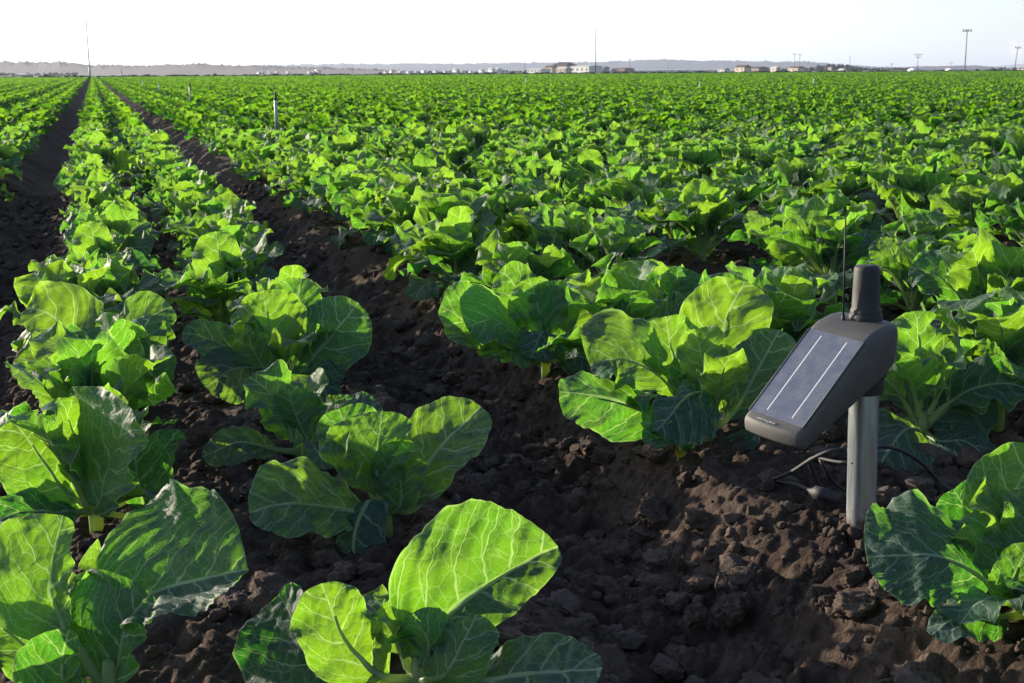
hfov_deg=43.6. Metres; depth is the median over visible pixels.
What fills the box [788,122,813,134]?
cabbage plant
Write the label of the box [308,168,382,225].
cabbage plant
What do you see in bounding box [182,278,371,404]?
cabbage plant
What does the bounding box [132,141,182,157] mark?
cabbage plant
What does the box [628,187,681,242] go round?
cabbage plant
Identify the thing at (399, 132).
cabbage plant
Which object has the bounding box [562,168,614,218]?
cabbage plant
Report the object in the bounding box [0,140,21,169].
cabbage plant
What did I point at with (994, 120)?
cabbage plant
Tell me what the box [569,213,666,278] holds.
cabbage plant
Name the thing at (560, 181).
cabbage plant
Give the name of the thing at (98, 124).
cabbage plant
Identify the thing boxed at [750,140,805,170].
cabbage plant
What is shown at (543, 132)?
cabbage plant
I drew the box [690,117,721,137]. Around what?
cabbage plant
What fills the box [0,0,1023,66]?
sky
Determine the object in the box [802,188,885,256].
cabbage plant
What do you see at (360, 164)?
cabbage plant
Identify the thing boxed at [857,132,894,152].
cabbage plant
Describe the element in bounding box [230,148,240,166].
cabbage plant
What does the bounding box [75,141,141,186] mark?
cabbage plant
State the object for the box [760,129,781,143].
cabbage plant
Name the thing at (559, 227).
cabbage plant
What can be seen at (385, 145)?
cabbage plant
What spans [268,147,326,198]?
cabbage plant
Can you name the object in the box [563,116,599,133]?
cabbage plant
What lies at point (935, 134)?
cabbage plant
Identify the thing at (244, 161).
cabbage plant
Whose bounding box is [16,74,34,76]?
farm building
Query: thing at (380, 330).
soil clod
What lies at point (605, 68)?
farm building
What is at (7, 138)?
cabbage plant
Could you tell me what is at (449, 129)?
cabbage plant
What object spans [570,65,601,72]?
farm building
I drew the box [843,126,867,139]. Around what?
cabbage plant
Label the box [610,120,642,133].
cabbage plant
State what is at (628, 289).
cabbage plant
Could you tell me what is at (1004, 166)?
cabbage plant
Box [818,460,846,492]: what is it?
sensor cable
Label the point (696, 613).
soil clod
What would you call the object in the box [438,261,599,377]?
cabbage plant
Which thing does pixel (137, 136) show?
cabbage plant
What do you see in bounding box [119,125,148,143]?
cabbage plant
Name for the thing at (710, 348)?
cabbage plant
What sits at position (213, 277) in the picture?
cabbage plant
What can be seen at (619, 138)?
cabbage plant
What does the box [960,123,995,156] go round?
cabbage plant
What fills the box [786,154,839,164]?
cabbage plant
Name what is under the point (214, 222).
cabbage plant
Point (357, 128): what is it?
cabbage plant
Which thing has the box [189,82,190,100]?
sprinkler riser
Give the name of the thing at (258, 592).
soil crumbs
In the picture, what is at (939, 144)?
cabbage plant
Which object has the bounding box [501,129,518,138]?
cabbage plant
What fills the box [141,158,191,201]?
cabbage plant
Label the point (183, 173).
cabbage plant
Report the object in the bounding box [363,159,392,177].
cabbage plant
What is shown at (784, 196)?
cabbage plant
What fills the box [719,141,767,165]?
cabbage plant
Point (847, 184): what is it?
cabbage plant
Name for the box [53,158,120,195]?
cabbage plant
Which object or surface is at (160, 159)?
cabbage plant
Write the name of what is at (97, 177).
cabbage plant
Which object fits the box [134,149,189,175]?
cabbage plant
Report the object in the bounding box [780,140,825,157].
cabbage plant
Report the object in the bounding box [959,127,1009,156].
cabbage plant
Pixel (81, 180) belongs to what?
cabbage plant
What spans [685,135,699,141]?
cabbage plant
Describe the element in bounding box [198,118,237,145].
cabbage plant
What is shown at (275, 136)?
cabbage plant
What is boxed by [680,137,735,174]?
cabbage plant
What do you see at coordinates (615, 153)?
cabbage plant
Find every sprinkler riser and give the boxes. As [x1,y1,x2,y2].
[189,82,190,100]
[274,91,277,129]
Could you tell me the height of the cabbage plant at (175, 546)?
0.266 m
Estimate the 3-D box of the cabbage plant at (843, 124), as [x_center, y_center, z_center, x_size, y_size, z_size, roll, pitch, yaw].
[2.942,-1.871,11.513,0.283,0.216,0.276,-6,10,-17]
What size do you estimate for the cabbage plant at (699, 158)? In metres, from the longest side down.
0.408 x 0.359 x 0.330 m
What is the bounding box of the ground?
[0,79,1023,682]
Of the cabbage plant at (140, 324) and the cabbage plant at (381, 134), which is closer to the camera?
the cabbage plant at (140, 324)
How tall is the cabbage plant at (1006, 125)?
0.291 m
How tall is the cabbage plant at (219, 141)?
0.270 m
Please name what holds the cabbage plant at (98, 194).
on the ground
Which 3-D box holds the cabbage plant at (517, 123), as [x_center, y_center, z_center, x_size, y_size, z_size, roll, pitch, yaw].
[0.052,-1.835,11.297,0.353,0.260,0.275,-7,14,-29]
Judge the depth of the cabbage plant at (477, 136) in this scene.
8.87 m
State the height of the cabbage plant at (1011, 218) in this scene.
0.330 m
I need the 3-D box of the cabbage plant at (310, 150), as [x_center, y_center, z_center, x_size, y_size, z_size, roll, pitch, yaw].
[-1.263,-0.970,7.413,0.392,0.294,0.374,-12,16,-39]
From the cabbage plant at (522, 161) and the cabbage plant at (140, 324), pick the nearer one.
the cabbage plant at (140, 324)
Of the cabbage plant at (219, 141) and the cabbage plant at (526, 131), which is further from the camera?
the cabbage plant at (526, 131)
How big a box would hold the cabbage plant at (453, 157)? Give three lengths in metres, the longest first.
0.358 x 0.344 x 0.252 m
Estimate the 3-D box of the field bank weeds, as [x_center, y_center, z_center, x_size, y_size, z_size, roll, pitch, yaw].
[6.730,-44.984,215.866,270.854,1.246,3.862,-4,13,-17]
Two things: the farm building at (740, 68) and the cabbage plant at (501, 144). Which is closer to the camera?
the cabbage plant at (501, 144)
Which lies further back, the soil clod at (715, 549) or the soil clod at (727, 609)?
the soil clod at (715, 549)
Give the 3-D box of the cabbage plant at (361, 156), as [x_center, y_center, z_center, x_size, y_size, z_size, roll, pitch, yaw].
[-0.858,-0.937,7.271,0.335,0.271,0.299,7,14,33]
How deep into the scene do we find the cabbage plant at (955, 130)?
10.45 m
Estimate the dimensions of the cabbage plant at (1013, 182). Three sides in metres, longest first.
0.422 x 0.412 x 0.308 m
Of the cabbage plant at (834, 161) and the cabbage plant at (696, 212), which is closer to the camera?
the cabbage plant at (696, 212)
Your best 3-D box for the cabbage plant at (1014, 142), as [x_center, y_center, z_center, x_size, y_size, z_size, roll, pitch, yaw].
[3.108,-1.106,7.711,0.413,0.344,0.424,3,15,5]
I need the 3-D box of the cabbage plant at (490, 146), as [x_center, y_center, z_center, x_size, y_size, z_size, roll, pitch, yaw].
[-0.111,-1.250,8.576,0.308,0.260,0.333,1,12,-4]
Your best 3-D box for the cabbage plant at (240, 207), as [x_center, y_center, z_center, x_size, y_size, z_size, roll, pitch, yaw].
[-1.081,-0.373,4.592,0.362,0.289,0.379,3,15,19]
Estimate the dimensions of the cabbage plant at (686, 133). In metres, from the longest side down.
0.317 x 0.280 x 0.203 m
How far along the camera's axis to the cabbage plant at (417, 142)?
8.84 m
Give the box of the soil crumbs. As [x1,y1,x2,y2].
[0,168,1023,682]
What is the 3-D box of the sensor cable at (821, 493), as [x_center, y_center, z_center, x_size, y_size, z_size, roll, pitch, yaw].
[0.465,0.202,2.053,0.041,0.098,0.162,-9,15,-36]
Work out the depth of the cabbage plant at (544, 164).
6.38 m
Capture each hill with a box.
[0,60,406,74]
[242,59,893,71]
[902,65,1007,68]
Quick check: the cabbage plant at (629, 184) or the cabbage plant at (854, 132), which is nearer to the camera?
the cabbage plant at (629, 184)
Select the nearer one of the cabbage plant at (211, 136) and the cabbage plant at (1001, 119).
the cabbage plant at (211, 136)
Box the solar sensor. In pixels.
[745,215,897,541]
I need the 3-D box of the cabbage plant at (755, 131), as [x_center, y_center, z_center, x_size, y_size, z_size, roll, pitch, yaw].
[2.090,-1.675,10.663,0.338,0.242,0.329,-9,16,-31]
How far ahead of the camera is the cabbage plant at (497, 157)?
7.12 m
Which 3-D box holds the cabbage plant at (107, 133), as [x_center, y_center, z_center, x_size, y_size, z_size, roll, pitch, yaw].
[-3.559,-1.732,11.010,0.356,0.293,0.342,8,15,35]
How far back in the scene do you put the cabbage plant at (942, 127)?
11.65 m
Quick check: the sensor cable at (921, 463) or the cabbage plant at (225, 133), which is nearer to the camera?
the sensor cable at (921, 463)
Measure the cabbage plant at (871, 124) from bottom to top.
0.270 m
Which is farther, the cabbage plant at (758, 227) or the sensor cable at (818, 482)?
the cabbage plant at (758, 227)
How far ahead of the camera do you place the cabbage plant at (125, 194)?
5.67 m
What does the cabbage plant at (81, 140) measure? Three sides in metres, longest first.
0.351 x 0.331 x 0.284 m
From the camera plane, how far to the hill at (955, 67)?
2358.89 m
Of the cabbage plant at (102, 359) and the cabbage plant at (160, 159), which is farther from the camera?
the cabbage plant at (160, 159)
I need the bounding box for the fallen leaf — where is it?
[675,448,686,460]
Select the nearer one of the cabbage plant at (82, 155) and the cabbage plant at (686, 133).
the cabbage plant at (82, 155)
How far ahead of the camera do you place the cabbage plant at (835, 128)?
10.31 m
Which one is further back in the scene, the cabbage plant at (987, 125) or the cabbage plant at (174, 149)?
the cabbage plant at (987, 125)
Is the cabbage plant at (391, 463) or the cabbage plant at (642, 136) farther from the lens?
the cabbage plant at (642, 136)
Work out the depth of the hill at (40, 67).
1355.64 m
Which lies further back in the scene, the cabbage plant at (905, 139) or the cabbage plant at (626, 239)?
the cabbage plant at (905, 139)
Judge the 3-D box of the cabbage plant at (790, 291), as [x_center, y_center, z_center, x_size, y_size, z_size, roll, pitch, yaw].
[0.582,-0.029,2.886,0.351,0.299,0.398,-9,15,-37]
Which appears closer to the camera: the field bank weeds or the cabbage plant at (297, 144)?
the cabbage plant at (297, 144)
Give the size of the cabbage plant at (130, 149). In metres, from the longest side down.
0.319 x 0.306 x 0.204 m
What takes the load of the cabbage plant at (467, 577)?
on the ground
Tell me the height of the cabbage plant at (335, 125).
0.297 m
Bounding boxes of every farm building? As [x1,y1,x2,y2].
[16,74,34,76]
[527,68,550,72]
[544,65,556,72]
[553,62,576,67]
[556,67,572,72]
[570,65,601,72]
[602,66,609,72]
[612,68,634,72]
[717,68,728,71]
[734,65,750,71]
[751,67,768,71]
[770,67,780,71]
[788,66,805,71]
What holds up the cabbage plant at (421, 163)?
on the ground
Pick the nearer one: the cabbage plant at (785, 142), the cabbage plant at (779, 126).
the cabbage plant at (785, 142)
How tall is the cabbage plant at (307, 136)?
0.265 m
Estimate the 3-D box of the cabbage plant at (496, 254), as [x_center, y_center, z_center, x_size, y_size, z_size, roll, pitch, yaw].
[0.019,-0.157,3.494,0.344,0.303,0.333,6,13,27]
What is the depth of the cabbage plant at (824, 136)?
9.78 m
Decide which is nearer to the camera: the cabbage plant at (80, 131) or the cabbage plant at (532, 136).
the cabbage plant at (532, 136)
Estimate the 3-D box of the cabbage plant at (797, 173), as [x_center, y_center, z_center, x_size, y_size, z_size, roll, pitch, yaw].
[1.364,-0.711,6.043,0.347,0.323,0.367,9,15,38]
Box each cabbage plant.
[0,123,39,154]
[0,133,20,165]
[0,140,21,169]
[0,140,21,181]
[0,158,8,169]
[0,168,4,187]
[0,184,14,202]
[0,254,132,351]
[0,331,178,434]
[0,382,185,532]
[0,478,248,682]
[1,130,32,154]
[2,138,29,159]
[6,128,38,156]
[13,281,176,381]
[45,221,159,280]
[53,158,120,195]
[59,181,137,231]
[60,195,151,233]
[62,144,119,178]
[63,134,90,170]
[63,200,163,271]
[64,151,87,170]
[65,154,122,199]
[65,173,138,200]
[65,181,149,217]
[66,202,153,275]
[70,123,96,145]
[70,169,135,204]
[70,248,169,304]
[72,131,131,152]
[73,122,106,133]
[74,128,109,139]
[75,123,120,142]
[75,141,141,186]
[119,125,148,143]
[120,124,157,147]
[121,130,156,146]
[128,142,142,154]
[129,150,188,192]
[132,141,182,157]
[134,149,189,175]
[137,129,179,158]
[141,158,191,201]
[143,165,223,217]
[143,170,233,217]
[145,144,179,151]
[148,168,206,204]
[150,180,197,225]
[157,231,278,325]
[160,189,243,249]
[161,193,267,268]
[174,152,184,158]
[174,204,268,275]
[180,222,283,316]
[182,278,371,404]
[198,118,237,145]
[202,124,226,146]
[202,359,382,469]
[204,125,235,152]
[204,128,233,156]
[210,129,243,158]
[226,128,275,172]
[226,265,328,311]
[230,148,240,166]
[232,498,601,682]
[233,139,279,174]
[237,140,280,179]
[248,396,491,554]
[254,126,267,132]
[256,145,307,182]
[260,128,282,137]
[262,147,319,191]
[266,129,281,140]
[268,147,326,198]
[275,154,335,207]
[276,127,304,148]
[282,133,310,147]
[283,157,333,210]
[292,137,318,148]
[300,140,332,151]
[303,164,357,209]
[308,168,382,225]
[316,128,366,162]
[317,127,335,140]
[321,119,347,137]
[327,147,375,166]
[331,173,374,249]
[332,124,354,140]
[338,151,375,166]
[340,123,378,149]
[340,163,425,252]
[351,180,424,262]
[354,157,389,171]
[360,130,376,149]
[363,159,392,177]
[364,126,394,158]
[372,136,395,162]
[375,125,398,130]
[376,186,508,279]
[388,135,414,161]
[389,152,439,176]
[390,134,433,162]
[393,121,428,138]
[394,206,495,299]
[406,126,437,136]
[408,144,440,166]
[417,166,466,184]
[421,175,465,193]
[422,131,484,159]
[425,125,455,139]
[431,144,480,177]
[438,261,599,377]
[448,174,513,241]
[451,122,477,136]
[453,229,583,288]
[458,125,506,168]
[463,152,501,181]
[471,142,523,188]
[482,136,502,151]
[488,175,565,242]
[491,151,538,198]
[495,138,530,148]
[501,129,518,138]
[502,193,591,254]
[506,118,533,132]
[507,136,517,142]
[510,126,538,135]
[513,152,585,204]
[517,131,544,144]
[521,137,565,162]
[528,202,637,273]
[532,127,549,137]
[533,252,685,387]
[535,128,569,159]
[537,160,584,204]
[558,276,795,451]
[559,137,595,158]
[560,129,597,143]
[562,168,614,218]
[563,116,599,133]
[567,149,616,194]
[569,140,610,165]
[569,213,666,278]
[582,131,610,154]
[589,150,653,205]
[589,164,672,237]
[600,130,612,137]
[602,130,632,159]
[603,121,631,154]
[604,136,638,168]
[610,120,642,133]
[619,142,660,170]
[625,128,663,148]
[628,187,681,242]
[640,137,674,148]
[642,152,665,172]
[642,157,699,206]
[645,259,701,315]
[646,179,759,261]
[651,131,666,137]
[651,174,713,206]
[655,130,692,141]
[659,138,705,149]
[660,143,721,180]
[662,125,682,137]
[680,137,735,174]
[681,130,703,138]
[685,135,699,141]
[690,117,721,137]
[694,261,849,343]
[697,132,723,140]
[707,153,754,187]
[710,170,764,240]
[714,121,746,137]
[719,120,744,135]
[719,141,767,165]
[724,130,746,157]
[725,124,750,137]
[726,204,829,277]
[730,134,769,145]
[742,115,764,129]
[743,183,801,230]
[744,161,788,200]
[746,126,775,137]
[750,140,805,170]
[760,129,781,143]
[761,156,838,199]
[763,121,789,135]
[763,195,900,295]
[771,128,797,140]
[771,137,794,151]
[776,125,813,143]
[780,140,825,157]
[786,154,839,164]
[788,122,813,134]
[799,166,882,209]
[801,134,828,156]
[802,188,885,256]
[814,120,843,149]
[816,125,840,149]
[817,157,873,199]
[818,148,876,175]
[827,134,866,158]
[838,121,852,134]
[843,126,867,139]
[850,117,882,138]
[855,124,881,134]
[855,232,957,311]
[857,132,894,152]
[859,139,904,172]
[861,161,955,235]
[864,442,1023,642]
[868,148,906,169]
[870,186,929,213]
[874,121,906,146]
[878,311,1023,474]
[881,205,962,242]
[887,123,931,151]
[889,145,953,172]
[893,123,907,144]
[904,119,939,136]
[908,227,1023,325]
[909,226,978,288]
[913,135,961,151]
[920,288,1023,431]
[925,129,963,148]
[926,144,980,165]
[927,181,1010,246]
[936,121,966,133]
[944,154,986,182]
[948,125,968,136]
[948,169,990,194]
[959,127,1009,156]
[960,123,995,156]
[963,141,994,159]
[965,156,1023,178]
[969,120,997,130]
[974,172,1023,229]
[975,197,1023,247]
[981,118,1002,127]
[983,115,1014,124]
[993,130,1023,166]
[1001,122,1018,129]
[1002,123,1023,156]
[1018,232,1023,290]
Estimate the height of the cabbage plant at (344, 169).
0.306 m
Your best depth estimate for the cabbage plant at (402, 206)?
4.58 m
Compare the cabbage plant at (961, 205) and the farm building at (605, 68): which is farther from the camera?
the farm building at (605, 68)
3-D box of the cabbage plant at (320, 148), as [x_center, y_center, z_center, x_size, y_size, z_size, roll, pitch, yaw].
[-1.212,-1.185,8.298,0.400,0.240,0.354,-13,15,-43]
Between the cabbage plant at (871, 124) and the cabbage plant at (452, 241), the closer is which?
the cabbage plant at (452, 241)
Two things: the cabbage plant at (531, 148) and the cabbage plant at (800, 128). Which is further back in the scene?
the cabbage plant at (800, 128)
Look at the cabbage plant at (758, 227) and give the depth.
4.22 m
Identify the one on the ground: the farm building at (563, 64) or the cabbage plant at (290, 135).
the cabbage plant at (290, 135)
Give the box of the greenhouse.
[634,69,717,71]
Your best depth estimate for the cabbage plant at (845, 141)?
8.31 m
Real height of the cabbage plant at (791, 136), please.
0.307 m
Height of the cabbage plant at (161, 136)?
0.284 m
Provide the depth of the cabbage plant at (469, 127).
11.36 m
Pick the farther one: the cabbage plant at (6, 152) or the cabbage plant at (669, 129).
the cabbage plant at (669, 129)
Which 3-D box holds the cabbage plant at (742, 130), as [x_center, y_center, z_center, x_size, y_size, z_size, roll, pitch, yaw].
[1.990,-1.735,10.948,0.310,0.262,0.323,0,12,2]
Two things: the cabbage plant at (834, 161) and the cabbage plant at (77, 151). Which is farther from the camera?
the cabbage plant at (77, 151)
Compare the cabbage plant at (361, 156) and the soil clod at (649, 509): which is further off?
the cabbage plant at (361, 156)
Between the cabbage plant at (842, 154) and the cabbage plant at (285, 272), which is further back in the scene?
the cabbage plant at (842, 154)
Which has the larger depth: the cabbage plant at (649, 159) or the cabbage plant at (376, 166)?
the cabbage plant at (649, 159)
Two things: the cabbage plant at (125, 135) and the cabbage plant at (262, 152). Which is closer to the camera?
the cabbage plant at (262, 152)
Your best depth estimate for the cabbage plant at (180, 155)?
8.19 m
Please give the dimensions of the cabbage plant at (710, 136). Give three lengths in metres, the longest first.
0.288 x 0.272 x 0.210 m
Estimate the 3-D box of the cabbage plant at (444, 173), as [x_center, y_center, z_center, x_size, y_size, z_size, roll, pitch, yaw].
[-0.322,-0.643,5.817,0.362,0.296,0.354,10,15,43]
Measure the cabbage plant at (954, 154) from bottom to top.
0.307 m
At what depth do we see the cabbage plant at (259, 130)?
11.62 m
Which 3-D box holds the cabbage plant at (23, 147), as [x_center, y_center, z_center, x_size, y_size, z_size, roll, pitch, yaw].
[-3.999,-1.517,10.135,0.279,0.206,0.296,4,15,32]
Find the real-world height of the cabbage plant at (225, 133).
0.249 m
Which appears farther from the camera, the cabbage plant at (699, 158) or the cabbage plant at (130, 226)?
the cabbage plant at (699, 158)
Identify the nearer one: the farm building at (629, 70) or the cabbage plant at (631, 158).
the cabbage plant at (631, 158)
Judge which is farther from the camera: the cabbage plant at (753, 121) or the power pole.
the power pole
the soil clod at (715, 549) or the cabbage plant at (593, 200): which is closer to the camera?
the soil clod at (715, 549)
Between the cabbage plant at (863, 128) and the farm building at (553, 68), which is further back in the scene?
the farm building at (553, 68)
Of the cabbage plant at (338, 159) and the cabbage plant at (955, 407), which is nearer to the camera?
the cabbage plant at (955, 407)
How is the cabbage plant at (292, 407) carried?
on the ground
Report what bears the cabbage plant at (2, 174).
on the ground
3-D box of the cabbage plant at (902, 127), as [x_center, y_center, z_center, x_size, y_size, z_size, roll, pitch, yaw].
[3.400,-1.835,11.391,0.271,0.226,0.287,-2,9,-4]
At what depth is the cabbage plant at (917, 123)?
10.93 m
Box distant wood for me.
[0,64,1016,75]
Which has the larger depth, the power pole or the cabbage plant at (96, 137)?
the power pole
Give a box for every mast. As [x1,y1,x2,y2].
[85,17,90,75]
[595,35,595,72]
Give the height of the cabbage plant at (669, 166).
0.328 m
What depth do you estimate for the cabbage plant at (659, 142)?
8.42 m
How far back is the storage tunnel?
598.67 m
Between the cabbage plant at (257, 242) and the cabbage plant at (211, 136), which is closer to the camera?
the cabbage plant at (257, 242)
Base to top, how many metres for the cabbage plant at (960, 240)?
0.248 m
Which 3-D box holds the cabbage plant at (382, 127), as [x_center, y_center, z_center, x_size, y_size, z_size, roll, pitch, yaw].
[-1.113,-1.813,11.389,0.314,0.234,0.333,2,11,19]
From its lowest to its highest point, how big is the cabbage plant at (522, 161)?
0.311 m
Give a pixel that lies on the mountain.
(1016, 66)
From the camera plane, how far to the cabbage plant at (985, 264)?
3.13 m
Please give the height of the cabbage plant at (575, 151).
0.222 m
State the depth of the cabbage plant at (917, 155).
6.86 m
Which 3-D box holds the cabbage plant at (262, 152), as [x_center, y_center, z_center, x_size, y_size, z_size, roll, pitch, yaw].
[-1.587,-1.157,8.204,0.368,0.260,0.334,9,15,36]
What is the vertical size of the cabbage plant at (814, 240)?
0.343 m
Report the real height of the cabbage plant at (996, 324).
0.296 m
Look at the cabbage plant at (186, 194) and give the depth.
5.31 m
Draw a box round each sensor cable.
[765,447,847,503]
[808,456,846,486]
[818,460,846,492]
[878,444,952,490]
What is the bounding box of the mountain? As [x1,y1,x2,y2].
[988,64,1023,67]
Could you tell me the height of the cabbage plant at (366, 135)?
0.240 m
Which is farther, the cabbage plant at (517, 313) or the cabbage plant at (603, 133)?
the cabbage plant at (603, 133)
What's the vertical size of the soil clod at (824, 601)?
0.040 m
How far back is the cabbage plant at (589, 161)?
6.68 m
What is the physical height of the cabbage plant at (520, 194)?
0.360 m
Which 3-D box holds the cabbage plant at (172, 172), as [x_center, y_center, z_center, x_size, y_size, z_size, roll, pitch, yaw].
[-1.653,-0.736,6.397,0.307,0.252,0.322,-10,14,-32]
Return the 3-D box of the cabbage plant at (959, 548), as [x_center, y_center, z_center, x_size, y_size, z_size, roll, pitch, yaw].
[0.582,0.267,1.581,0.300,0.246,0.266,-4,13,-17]
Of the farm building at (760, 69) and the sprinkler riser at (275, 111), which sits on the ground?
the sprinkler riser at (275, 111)
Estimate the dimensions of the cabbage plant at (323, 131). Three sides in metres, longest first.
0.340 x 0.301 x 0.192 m
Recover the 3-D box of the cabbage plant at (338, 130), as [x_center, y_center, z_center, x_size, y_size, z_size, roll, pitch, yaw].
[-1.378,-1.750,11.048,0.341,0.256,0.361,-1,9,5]
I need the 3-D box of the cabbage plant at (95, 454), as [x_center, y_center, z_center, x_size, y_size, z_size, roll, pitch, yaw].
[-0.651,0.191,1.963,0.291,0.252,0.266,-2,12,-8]
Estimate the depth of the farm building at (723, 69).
618.43 m
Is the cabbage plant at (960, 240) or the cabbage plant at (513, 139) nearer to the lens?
the cabbage plant at (960, 240)
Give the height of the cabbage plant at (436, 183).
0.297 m
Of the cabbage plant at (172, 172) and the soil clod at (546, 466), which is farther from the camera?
the cabbage plant at (172, 172)
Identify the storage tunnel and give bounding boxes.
[907,68,919,70]
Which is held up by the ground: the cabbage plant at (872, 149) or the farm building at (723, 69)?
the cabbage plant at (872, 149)
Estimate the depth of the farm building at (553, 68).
647.89 m
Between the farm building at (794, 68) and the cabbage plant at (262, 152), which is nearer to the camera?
the cabbage plant at (262, 152)
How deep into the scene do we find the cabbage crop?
22.78 m
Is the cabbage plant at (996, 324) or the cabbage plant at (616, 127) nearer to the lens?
the cabbage plant at (996, 324)
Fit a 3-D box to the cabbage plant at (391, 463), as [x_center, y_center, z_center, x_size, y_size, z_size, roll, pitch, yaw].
[-0.207,0.234,1.907,0.292,0.260,0.320,4,13,21]
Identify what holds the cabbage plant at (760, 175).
on the ground
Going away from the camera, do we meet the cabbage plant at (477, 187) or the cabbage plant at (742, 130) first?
the cabbage plant at (477, 187)
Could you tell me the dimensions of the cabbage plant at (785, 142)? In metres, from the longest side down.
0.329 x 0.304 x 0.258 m
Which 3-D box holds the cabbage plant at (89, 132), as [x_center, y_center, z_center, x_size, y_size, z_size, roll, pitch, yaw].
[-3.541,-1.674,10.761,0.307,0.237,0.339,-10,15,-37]
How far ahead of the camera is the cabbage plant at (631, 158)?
6.38 m
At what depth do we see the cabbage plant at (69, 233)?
4.61 m
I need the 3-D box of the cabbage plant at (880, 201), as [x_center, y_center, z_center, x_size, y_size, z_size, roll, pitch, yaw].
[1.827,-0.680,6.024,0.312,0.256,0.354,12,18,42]
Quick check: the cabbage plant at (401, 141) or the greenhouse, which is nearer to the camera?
the cabbage plant at (401, 141)
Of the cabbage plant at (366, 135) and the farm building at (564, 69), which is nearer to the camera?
the cabbage plant at (366, 135)
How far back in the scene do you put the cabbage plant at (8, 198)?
6.95 m
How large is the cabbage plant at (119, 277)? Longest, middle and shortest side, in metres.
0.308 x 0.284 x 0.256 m
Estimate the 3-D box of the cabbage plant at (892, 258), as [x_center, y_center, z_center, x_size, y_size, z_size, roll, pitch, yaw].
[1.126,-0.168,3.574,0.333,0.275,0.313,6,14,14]
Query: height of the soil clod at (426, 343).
0.059 m
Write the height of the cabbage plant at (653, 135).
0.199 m
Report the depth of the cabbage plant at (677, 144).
8.15 m
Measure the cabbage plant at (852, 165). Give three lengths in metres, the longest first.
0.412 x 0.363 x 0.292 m
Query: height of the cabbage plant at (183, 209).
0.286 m
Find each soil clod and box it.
[372,323,392,336]
[415,332,441,354]
[531,456,562,476]
[631,492,668,529]
[670,556,686,572]
[682,602,708,627]
[704,539,727,560]
[710,592,744,626]
[814,592,836,610]
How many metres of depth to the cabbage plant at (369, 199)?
4.97 m
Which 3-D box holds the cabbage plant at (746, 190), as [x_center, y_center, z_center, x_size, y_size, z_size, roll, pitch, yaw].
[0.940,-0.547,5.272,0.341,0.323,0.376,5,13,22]
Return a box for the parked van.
[487,68,495,72]
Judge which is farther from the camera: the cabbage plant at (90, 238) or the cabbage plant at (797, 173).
the cabbage plant at (797, 173)
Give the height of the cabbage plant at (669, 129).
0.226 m
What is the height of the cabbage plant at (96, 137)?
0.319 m
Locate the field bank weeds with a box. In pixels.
[1,69,1023,78]
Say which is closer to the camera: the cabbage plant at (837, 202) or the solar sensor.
the solar sensor
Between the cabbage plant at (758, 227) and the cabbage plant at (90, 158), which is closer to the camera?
the cabbage plant at (758, 227)
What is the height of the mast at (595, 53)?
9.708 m
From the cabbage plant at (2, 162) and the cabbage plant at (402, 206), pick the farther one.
the cabbage plant at (2, 162)
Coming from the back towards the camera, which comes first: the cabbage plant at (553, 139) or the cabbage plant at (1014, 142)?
the cabbage plant at (553, 139)
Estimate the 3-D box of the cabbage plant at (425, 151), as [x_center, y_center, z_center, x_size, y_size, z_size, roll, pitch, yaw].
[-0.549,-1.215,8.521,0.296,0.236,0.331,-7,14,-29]
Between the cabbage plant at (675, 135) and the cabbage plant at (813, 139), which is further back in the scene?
the cabbage plant at (675, 135)
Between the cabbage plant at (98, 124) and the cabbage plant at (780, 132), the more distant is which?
the cabbage plant at (98, 124)
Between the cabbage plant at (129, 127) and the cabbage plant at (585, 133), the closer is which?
the cabbage plant at (585, 133)
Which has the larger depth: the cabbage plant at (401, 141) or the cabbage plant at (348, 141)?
the cabbage plant at (401, 141)
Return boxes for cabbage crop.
[0,71,1023,144]
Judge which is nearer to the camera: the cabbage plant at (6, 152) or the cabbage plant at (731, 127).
the cabbage plant at (6, 152)
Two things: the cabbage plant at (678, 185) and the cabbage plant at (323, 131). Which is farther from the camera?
the cabbage plant at (323, 131)
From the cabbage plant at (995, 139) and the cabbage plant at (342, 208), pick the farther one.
the cabbage plant at (995, 139)
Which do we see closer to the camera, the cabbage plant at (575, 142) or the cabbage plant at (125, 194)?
the cabbage plant at (125, 194)
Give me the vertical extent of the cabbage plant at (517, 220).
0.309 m
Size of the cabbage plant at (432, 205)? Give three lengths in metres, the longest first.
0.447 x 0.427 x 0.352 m
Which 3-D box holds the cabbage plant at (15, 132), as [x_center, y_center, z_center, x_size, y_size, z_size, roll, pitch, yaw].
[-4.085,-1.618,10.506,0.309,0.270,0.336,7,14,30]
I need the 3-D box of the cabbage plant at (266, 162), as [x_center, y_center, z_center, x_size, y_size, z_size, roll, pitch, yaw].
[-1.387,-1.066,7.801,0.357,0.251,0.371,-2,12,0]
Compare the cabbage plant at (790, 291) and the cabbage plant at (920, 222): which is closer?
the cabbage plant at (790, 291)
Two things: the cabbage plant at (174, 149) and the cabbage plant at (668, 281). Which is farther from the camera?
the cabbage plant at (174, 149)
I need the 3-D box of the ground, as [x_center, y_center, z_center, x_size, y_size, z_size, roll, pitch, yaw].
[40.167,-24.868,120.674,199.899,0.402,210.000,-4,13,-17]

